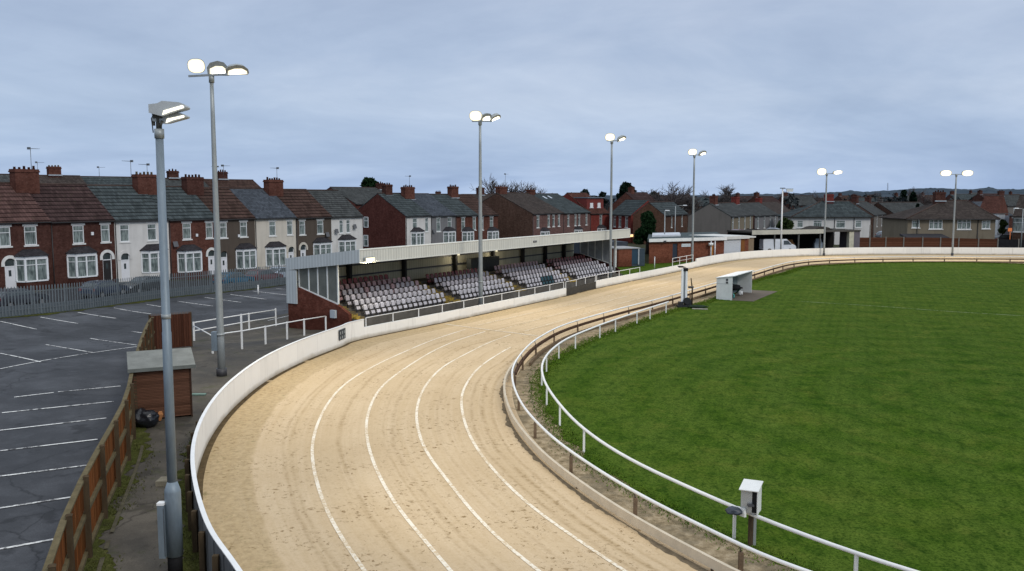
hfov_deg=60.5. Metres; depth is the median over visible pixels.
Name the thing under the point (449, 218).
window
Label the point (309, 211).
terraced house
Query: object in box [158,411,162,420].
cardboard scrap
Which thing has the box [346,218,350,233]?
window
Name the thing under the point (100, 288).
parked car
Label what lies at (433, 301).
stadium seat
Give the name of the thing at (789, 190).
lamp column
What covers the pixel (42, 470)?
bay line
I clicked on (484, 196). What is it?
terraced house
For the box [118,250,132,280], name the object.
door
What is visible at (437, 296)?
stadium seat
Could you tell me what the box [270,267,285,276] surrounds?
parked car
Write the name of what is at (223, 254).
door
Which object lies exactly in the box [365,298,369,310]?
stadium seat
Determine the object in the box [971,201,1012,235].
terraced house
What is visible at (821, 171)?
floodlight mast
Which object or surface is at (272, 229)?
window
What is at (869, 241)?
panel fence
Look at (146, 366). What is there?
garden shed
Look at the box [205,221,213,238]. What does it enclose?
window
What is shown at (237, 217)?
terraced house
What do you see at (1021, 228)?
street lamp
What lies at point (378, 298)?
stadium seat
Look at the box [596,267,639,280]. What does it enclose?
railing
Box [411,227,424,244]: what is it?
bay window
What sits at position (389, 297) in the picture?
stadium seat
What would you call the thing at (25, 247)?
terraced house
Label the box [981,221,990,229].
window
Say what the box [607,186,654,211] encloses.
terraced house
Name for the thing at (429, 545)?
lane line
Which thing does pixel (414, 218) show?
window
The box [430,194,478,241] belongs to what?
terraced house
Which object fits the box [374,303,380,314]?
stadium seat
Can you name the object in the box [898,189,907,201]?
conifer
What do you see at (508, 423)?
damp sand
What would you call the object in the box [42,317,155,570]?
timber fence
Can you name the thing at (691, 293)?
timber pole
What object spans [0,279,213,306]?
road
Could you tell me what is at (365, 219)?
window
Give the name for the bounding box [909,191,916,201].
conifer
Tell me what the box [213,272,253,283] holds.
parked car
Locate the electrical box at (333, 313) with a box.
[330,310,336,317]
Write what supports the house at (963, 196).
on the ground at (647, 255)
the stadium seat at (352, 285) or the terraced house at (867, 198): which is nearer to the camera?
the stadium seat at (352, 285)
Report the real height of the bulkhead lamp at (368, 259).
0.320 m
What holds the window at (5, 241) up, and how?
in the terraced house at (25, 247)
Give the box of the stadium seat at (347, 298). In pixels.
[345,295,351,307]
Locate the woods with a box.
[565,192,973,210]
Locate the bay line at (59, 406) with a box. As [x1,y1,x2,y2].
[2,401,113,412]
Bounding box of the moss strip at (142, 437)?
[83,426,153,570]
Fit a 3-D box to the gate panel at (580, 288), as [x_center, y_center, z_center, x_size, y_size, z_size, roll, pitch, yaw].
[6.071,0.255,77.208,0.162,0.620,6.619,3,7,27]
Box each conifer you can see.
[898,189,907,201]
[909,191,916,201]
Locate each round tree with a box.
[360,176,377,186]
[599,191,606,205]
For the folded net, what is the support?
on the pitch
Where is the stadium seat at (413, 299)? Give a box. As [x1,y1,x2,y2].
[411,297,417,308]
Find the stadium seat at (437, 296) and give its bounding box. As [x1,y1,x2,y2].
[435,293,440,304]
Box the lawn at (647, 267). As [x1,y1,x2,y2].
[617,261,694,274]
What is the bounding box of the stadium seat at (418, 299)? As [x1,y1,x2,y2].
[416,296,422,307]
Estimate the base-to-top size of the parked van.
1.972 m
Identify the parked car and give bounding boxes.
[0,288,48,305]
[79,280,128,297]
[122,276,160,292]
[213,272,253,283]
[246,269,282,280]
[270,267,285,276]
[875,231,881,236]
[995,234,1011,238]
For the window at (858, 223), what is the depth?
171.69 m
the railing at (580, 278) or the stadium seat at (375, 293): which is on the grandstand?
the stadium seat at (375, 293)
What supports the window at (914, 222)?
in the semi detached house at (934, 219)
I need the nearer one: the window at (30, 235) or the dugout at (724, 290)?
the dugout at (724, 290)
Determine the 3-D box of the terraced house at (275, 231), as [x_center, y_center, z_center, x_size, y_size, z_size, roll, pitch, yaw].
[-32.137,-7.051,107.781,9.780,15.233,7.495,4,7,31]
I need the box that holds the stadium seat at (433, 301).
[431,294,436,305]
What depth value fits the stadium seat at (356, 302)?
60.79 m
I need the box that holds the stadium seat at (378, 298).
[376,296,380,308]
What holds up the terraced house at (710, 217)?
on the ground at (647, 255)
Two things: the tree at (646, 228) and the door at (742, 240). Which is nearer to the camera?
the door at (742, 240)
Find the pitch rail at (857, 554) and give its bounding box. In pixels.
[541,301,917,570]
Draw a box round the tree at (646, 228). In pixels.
[633,211,657,253]
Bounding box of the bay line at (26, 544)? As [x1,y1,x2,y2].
[0,539,52,549]
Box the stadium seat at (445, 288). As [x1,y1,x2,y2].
[442,282,447,292]
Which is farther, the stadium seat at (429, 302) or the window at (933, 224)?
the window at (933, 224)
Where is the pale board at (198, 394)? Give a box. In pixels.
[192,393,206,395]
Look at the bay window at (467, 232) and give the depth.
146.61 m
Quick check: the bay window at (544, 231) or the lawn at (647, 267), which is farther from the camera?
the bay window at (544, 231)
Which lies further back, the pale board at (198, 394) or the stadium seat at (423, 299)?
the stadium seat at (423, 299)
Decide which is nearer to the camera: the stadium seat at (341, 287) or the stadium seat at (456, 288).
the stadium seat at (341, 287)
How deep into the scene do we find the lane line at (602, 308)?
64.75 m
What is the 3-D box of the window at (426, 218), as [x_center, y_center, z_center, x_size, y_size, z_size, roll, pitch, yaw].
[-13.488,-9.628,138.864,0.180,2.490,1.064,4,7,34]
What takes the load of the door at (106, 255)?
in the terraced house at (82, 219)
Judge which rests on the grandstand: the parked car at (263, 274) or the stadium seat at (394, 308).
the stadium seat at (394, 308)
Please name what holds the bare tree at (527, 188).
on the ground at (647, 255)
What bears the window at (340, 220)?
in the terraced house at (346, 221)
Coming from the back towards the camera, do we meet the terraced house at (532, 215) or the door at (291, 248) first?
the terraced house at (532, 215)
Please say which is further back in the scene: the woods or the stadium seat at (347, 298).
the woods
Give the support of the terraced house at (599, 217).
on the ground at (647, 255)
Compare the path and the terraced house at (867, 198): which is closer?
the path
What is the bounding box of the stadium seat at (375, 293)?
[373,291,377,302]
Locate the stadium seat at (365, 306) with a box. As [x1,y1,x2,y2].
[363,304,369,316]
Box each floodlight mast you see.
[187,59,248,376]
[469,111,500,304]
[605,133,625,277]
[688,149,705,261]
[817,168,842,255]
[940,170,972,255]
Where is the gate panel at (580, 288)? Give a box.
[566,282,595,295]
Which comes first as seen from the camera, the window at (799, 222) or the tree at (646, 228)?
the tree at (646, 228)
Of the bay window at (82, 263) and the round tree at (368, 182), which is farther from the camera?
the round tree at (368, 182)
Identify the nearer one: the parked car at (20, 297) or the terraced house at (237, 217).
the parked car at (20, 297)
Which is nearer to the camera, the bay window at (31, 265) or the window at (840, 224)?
the bay window at (31, 265)
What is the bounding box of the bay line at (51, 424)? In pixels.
[0,418,103,430]
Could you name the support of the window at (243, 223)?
in the terraced house at (237, 217)
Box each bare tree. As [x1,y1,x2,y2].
[471,174,526,193]
[508,181,546,192]
[641,181,694,211]
[664,184,735,231]
[803,192,822,201]
[856,191,880,197]
[906,186,927,201]
[920,194,932,204]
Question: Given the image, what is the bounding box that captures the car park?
[0,285,287,570]
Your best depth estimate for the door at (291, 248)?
108.60 m
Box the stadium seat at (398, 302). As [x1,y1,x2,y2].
[396,299,402,310]
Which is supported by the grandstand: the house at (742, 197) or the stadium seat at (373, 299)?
the stadium seat at (373, 299)
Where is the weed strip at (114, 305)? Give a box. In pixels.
[2,285,279,317]
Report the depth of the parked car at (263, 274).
93.07 m
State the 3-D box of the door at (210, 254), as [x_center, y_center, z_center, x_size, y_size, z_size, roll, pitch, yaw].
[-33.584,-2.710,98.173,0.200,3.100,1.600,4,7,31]
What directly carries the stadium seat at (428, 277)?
on the grandstand
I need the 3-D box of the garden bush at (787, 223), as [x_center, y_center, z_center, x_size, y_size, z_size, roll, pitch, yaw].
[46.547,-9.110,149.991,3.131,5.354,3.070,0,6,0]
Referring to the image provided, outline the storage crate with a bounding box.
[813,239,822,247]
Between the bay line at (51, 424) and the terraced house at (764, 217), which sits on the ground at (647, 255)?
the terraced house at (764, 217)
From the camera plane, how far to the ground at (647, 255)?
123.54 m
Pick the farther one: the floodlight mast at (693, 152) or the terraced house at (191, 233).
the floodlight mast at (693, 152)
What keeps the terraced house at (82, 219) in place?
on the ground at (647, 255)
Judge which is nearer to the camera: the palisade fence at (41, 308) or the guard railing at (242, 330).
the guard railing at (242, 330)
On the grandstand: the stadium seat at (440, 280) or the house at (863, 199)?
the stadium seat at (440, 280)
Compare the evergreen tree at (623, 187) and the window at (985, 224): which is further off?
the evergreen tree at (623, 187)
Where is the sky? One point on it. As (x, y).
(900, 94)
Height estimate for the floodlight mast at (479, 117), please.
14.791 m
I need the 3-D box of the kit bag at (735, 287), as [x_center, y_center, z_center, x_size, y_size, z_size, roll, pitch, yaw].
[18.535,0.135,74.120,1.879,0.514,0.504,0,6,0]
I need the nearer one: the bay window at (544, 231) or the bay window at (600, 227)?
the bay window at (544, 231)
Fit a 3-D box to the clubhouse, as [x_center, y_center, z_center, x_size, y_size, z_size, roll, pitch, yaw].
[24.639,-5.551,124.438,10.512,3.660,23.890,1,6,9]
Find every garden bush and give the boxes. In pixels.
[776,217,793,228]
[997,219,1008,234]
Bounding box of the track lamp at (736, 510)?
[725,506,745,517]
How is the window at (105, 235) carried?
in the terraced house at (82, 219)
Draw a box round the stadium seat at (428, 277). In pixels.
[426,274,430,284]
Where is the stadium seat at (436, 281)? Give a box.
[434,278,438,288]
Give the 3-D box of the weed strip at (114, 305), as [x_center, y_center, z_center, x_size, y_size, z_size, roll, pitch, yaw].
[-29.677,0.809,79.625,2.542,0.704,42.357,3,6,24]
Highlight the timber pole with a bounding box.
[691,278,692,304]
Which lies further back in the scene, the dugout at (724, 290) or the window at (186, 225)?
the window at (186, 225)
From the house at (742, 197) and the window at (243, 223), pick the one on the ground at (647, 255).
the house at (742, 197)
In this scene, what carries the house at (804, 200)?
on the ground at (647, 255)
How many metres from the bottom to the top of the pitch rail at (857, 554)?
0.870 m
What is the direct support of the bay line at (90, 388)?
on the car park
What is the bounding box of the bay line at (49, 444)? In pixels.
[0,439,97,450]
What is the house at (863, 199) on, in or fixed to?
on the ground at (647, 255)
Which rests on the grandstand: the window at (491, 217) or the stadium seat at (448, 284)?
the stadium seat at (448, 284)
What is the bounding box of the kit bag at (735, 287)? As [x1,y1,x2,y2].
[732,284,742,289]
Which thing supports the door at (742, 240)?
in the garage block at (737, 243)
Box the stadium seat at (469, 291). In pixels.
[467,288,472,298]
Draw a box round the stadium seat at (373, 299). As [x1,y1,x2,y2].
[371,297,375,309]
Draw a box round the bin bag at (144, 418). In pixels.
[135,408,158,427]
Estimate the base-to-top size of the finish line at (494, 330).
0.001 m
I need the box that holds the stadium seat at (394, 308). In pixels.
[391,300,396,311]
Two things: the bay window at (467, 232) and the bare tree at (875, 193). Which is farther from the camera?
the bare tree at (875, 193)
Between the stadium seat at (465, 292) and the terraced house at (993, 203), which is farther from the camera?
the terraced house at (993, 203)
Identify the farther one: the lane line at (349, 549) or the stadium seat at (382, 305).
the stadium seat at (382, 305)
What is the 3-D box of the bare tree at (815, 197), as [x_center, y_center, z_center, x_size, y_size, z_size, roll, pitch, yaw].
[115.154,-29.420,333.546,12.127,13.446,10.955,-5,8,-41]
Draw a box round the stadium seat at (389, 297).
[387,295,391,306]
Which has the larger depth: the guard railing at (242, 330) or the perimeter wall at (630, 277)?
the perimeter wall at (630, 277)
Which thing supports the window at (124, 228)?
in the terraced house at (132, 211)
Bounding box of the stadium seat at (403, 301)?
[401,298,407,310]
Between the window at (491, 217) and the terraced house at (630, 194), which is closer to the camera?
the window at (491, 217)
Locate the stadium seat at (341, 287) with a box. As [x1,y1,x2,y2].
[339,285,343,296]
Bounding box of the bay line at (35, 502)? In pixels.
[0,496,70,507]
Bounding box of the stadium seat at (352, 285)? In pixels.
[350,283,354,294]
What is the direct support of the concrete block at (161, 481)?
on the path
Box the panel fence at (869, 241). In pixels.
[860,225,1023,247]
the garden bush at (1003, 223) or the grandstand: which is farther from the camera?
the garden bush at (1003, 223)
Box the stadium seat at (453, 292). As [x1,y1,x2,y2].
[450,286,455,296]
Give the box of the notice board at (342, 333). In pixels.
[339,328,345,340]
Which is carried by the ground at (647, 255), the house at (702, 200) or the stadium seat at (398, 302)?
the house at (702, 200)
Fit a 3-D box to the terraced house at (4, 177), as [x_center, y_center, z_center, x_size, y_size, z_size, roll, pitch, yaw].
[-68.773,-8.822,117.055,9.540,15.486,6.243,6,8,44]
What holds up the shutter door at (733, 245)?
in the garage block at (737, 243)
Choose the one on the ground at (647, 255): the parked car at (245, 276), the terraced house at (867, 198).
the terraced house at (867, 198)
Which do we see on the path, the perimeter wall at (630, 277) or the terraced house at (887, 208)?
the perimeter wall at (630, 277)
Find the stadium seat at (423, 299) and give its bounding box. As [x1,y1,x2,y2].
[421,295,426,306]
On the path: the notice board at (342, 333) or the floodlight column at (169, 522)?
the floodlight column at (169, 522)
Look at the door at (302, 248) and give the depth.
110.48 m
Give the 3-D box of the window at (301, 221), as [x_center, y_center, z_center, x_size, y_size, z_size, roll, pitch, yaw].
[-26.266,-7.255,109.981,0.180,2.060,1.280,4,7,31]
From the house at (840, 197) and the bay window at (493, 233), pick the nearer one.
the bay window at (493, 233)
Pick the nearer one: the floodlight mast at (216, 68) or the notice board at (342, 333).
the floodlight mast at (216, 68)
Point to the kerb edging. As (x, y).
(106, 546)
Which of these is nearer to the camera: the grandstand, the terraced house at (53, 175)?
the grandstand
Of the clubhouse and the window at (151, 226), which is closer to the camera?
the window at (151, 226)
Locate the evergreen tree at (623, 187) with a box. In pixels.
[618,181,636,197]
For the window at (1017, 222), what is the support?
in the terraced house at (1016, 224)
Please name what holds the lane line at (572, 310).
on the track
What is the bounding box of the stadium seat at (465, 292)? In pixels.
[463,289,467,299]
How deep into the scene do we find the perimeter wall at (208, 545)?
32.47 m
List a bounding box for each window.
[0,225,12,247]
[14,249,48,289]
[22,224,38,246]
[66,246,97,285]
[71,223,85,244]
[99,222,111,243]
[118,222,130,242]
[140,244,168,276]
[146,222,157,241]
[176,244,202,279]
[181,221,192,240]
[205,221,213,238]
[219,221,227,238]
[235,243,256,274]
[239,220,248,237]
[265,241,286,268]
[268,220,276,236]
[286,219,293,235]
[299,219,306,235]
[312,237,332,254]
[316,219,324,234]
[338,234,356,251]
[339,218,343,233]
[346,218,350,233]
[363,217,367,227]
[363,235,367,245]
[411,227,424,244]
[412,217,417,227]
[425,217,428,232]
[436,217,440,231]
[443,227,455,242]
[447,217,451,226]
[461,217,465,230]
[462,227,474,240]
[472,216,476,230]
[487,227,498,238]
[489,216,493,226]
[540,227,549,234]
[574,226,582,232]
[597,225,605,230]
[624,216,627,227]
[796,220,803,227]
[813,220,821,225]
[835,220,845,228]
[855,220,861,227]
[911,220,919,228]
[928,220,942,229]
[956,220,971,229]
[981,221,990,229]
[1012,217,1023,232]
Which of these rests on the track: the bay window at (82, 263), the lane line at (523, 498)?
the lane line at (523, 498)
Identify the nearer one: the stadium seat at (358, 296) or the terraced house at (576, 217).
the stadium seat at (358, 296)
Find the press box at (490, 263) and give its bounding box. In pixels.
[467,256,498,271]
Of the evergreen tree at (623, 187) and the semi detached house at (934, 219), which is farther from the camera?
the evergreen tree at (623, 187)
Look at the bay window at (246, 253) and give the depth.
101.49 m
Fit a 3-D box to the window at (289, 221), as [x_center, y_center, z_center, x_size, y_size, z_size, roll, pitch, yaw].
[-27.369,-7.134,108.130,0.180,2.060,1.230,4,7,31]
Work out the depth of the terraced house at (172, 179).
133.17 m
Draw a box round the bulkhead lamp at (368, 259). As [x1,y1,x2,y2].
[363,257,374,261]
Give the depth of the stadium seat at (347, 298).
61.21 m
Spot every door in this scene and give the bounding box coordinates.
[1,255,16,287]
[100,250,114,279]
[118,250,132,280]
[206,247,214,273]
[221,249,229,271]
[287,244,295,257]
[299,242,307,255]
[632,249,637,263]
[672,244,676,259]
[724,239,740,253]
[740,239,744,251]
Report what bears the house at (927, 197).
on the ground at (647, 255)
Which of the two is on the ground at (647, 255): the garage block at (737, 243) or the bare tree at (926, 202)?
the bare tree at (926, 202)
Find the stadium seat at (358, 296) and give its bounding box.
[356,294,361,305]
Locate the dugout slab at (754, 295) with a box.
[732,290,776,301]
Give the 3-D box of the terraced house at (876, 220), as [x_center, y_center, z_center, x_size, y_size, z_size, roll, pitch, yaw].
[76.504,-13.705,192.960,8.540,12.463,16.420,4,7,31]
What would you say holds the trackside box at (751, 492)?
on the pitch
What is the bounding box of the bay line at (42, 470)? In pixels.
[0,465,85,475]
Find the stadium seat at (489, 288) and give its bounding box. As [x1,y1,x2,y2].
[487,285,491,295]
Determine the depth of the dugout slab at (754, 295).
74.24 m
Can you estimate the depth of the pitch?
34.76 m
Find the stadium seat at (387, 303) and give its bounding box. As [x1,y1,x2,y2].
[385,301,391,312]
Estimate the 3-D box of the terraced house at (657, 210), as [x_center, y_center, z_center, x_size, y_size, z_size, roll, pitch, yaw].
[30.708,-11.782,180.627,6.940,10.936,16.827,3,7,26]
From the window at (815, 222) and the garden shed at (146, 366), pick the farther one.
the window at (815, 222)
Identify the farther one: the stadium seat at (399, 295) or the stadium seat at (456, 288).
the stadium seat at (456, 288)
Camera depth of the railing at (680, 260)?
98.45 m
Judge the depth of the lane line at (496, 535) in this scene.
26.23 m
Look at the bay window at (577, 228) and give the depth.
175.38 m
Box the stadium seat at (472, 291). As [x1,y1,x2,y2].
[471,288,476,297]
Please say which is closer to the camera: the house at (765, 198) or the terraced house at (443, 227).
the terraced house at (443, 227)
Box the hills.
[563,187,1023,202]
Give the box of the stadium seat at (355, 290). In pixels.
[353,288,357,299]
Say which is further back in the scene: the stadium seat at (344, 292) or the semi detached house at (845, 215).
the semi detached house at (845, 215)
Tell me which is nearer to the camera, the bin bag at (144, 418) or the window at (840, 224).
the bin bag at (144, 418)
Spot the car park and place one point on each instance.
(39, 521)
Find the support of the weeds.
on the path
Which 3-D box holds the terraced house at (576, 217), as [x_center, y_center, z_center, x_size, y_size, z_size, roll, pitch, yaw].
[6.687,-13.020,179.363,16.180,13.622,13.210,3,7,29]
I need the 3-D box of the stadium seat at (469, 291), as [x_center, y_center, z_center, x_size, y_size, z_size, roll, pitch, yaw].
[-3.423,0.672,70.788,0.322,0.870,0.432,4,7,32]
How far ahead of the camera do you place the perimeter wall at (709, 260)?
124.76 m
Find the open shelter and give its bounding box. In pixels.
[727,226,860,250]
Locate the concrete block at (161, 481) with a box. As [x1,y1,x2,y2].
[155,476,166,485]
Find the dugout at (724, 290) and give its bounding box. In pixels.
[716,270,753,299]
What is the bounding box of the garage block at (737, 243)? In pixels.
[695,234,755,253]
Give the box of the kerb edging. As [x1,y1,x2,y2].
[96,445,143,570]
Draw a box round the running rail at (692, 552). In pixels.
[503,256,1023,570]
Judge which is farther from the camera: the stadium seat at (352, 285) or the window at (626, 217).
the window at (626, 217)
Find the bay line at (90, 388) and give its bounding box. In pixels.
[59,386,116,391]
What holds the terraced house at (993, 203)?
on the ground at (647, 255)
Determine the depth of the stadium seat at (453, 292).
70.22 m
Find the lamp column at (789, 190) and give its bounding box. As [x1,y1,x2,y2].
[780,188,792,248]
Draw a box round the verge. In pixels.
[512,263,1023,570]
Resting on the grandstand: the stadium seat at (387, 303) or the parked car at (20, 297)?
the stadium seat at (387, 303)
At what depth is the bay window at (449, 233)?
142.62 m
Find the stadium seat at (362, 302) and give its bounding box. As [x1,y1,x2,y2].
[360,299,364,311]
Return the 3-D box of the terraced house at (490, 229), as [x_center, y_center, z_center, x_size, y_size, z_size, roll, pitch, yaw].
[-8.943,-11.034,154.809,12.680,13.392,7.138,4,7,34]
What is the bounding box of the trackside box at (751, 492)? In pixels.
[739,479,762,545]
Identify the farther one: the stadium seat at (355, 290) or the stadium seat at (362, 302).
the stadium seat at (355, 290)
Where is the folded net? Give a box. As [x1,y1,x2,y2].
[688,305,708,307]
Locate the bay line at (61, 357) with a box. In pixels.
[0,346,136,368]
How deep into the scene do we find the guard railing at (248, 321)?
60.30 m
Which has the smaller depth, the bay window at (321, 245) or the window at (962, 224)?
the bay window at (321, 245)
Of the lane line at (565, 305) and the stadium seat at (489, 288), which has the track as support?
the lane line at (565, 305)
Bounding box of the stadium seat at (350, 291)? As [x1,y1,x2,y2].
[348,289,352,300]
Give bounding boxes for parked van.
[759,239,795,249]
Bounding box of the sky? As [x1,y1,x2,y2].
[0,0,1023,195]
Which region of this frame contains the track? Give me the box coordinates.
[202,254,1023,570]
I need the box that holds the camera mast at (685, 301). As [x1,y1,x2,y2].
[676,266,693,307]
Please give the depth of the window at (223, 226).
99.39 m
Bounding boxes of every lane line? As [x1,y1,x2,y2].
[311,329,465,570]
[365,331,484,570]
[415,334,540,570]
[460,347,626,570]
[476,282,666,325]
[497,285,670,330]
[526,280,715,330]
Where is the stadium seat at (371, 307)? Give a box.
[369,303,375,315]
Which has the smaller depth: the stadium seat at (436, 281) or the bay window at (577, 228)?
the stadium seat at (436, 281)
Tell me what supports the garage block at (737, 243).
attached to the clubhouse
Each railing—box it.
[193,308,276,340]
[212,314,326,353]
[365,282,563,326]
[565,275,595,287]
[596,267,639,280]
[672,255,691,265]
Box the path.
[99,299,506,570]
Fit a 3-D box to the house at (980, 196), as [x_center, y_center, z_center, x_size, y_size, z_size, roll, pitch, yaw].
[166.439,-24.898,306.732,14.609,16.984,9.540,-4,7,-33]
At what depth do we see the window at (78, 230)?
84.33 m
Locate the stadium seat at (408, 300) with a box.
[406,298,412,309]
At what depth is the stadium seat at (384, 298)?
63.26 m
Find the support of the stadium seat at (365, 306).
on the grandstand
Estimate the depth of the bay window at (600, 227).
185.92 m
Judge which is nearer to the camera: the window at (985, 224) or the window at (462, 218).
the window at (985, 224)
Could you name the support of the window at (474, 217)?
in the terraced house at (466, 220)
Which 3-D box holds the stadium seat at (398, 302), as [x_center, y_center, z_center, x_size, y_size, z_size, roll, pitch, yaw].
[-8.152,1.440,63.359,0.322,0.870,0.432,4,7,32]
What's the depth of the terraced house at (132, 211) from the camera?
90.19 m
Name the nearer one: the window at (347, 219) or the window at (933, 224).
the window at (347, 219)
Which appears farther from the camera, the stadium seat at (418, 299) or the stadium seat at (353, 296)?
the stadium seat at (418, 299)
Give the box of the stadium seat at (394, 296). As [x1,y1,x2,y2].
[392,294,396,305]
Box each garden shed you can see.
[127,347,195,416]
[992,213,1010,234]
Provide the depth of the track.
27.82 m
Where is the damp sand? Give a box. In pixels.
[499,379,707,570]
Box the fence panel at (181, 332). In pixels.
[148,312,192,348]
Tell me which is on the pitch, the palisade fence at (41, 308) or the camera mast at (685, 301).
the camera mast at (685, 301)
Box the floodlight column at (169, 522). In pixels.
[148,101,189,570]
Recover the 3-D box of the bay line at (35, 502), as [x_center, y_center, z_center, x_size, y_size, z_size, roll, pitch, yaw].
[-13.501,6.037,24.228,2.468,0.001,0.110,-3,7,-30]
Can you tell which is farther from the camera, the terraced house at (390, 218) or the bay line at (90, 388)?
the terraced house at (390, 218)
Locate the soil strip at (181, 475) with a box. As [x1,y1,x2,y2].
[177,439,199,570]
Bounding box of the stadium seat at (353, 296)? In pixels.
[351,294,355,306]
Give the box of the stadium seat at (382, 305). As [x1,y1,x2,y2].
[380,302,386,313]
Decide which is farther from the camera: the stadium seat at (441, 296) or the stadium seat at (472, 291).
the stadium seat at (472, 291)
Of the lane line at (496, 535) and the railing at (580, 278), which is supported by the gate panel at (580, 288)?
the railing at (580, 278)
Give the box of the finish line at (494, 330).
[447,324,536,335]
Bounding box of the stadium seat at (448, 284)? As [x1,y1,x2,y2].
[446,281,450,291]
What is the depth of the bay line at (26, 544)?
21.45 m
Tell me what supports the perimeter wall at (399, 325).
on the path
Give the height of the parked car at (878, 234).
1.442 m
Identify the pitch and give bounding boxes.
[537,263,1023,570]
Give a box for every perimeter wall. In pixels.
[184,319,363,570]
[364,288,565,337]
[594,262,696,287]
[695,247,1023,266]
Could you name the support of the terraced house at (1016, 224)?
on the ground at (647, 255)
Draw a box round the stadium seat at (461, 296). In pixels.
[458,290,463,300]
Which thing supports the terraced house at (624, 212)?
on the ground at (647, 255)
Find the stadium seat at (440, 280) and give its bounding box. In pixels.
[438,277,441,287]
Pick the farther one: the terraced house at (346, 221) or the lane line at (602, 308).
the terraced house at (346, 221)
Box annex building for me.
[574,240,644,266]
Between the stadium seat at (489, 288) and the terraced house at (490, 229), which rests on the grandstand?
the stadium seat at (489, 288)
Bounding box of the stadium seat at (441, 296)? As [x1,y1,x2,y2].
[440,292,445,303]
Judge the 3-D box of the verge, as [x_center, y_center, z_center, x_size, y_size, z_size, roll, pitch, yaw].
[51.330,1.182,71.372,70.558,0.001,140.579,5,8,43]
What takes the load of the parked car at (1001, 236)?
on the ground at (647, 255)
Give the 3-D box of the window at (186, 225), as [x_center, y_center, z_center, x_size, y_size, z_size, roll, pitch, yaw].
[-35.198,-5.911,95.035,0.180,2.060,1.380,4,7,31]
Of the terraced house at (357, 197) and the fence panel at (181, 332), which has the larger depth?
the terraced house at (357, 197)
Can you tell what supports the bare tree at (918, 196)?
on the ground at (647, 255)
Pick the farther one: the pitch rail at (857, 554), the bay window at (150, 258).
the bay window at (150, 258)
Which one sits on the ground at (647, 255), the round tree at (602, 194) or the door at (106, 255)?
the round tree at (602, 194)
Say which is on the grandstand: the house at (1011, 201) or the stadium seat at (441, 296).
the stadium seat at (441, 296)
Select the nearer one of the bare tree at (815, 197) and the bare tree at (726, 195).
the bare tree at (726, 195)
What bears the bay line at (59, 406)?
on the car park
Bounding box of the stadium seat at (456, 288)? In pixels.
[454,285,458,295]
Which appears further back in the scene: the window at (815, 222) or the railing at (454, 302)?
the window at (815, 222)
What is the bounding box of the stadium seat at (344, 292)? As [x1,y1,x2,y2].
[342,290,346,301]
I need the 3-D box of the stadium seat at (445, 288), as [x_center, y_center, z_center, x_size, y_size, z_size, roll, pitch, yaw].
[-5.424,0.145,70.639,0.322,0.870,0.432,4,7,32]
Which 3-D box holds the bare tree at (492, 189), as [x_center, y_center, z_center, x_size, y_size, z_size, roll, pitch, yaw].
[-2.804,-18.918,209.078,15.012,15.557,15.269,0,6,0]
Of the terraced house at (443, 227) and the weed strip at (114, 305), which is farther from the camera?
the terraced house at (443, 227)
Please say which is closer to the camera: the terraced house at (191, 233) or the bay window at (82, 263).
the bay window at (82, 263)
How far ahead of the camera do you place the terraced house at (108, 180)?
125.98 m
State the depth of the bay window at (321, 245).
112.27 m
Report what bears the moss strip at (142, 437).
on the path
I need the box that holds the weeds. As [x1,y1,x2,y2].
[84,430,198,570]
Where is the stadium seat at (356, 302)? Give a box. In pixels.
[354,300,360,312]
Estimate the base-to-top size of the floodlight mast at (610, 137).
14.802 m
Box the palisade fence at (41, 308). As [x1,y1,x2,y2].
[0,264,285,317]
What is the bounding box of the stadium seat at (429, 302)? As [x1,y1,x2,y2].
[426,295,431,305]
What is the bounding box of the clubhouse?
[648,232,726,263]
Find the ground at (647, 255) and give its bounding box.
[35,243,838,291]
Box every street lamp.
[675,205,686,231]
[1014,208,1023,247]
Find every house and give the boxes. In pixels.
[0,174,9,181]
[0,182,52,289]
[8,147,116,287]
[35,161,85,183]
[80,166,131,184]
[86,184,169,281]
[130,160,214,279]
[156,169,208,186]
[180,174,256,274]
[204,166,260,187]
[221,165,296,268]
[263,167,332,256]
[307,189,363,252]
[326,181,383,208]
[357,183,431,248]
[400,175,455,243]
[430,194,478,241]
[447,185,498,239]
[472,186,493,200]
[482,173,564,237]
[519,188,591,232]
[563,192,609,230]
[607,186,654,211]
[609,199,649,242]
[632,201,688,243]
[687,194,718,212]
[687,194,753,233]
[731,196,778,229]
[735,192,753,201]
[747,191,786,207]
[755,197,790,222]
[776,193,873,244]
[778,191,815,208]
[834,193,859,200]
[848,194,883,201]
[852,195,886,236]
[865,196,877,210]
[874,202,923,214]
[879,190,1000,238]
[918,192,932,202]
[945,190,976,199]
[968,190,996,201]
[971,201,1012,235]
[980,195,1008,214]
[997,190,1019,221]
[1012,195,1023,239]
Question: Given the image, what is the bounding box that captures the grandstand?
[285,228,629,329]
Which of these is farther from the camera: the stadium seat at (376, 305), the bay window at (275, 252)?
the bay window at (275, 252)
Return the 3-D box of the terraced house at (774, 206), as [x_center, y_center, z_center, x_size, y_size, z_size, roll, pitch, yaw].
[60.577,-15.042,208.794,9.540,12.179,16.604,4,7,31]
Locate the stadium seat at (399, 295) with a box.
[397,293,401,304]
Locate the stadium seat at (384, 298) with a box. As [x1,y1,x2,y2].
[382,296,386,307]

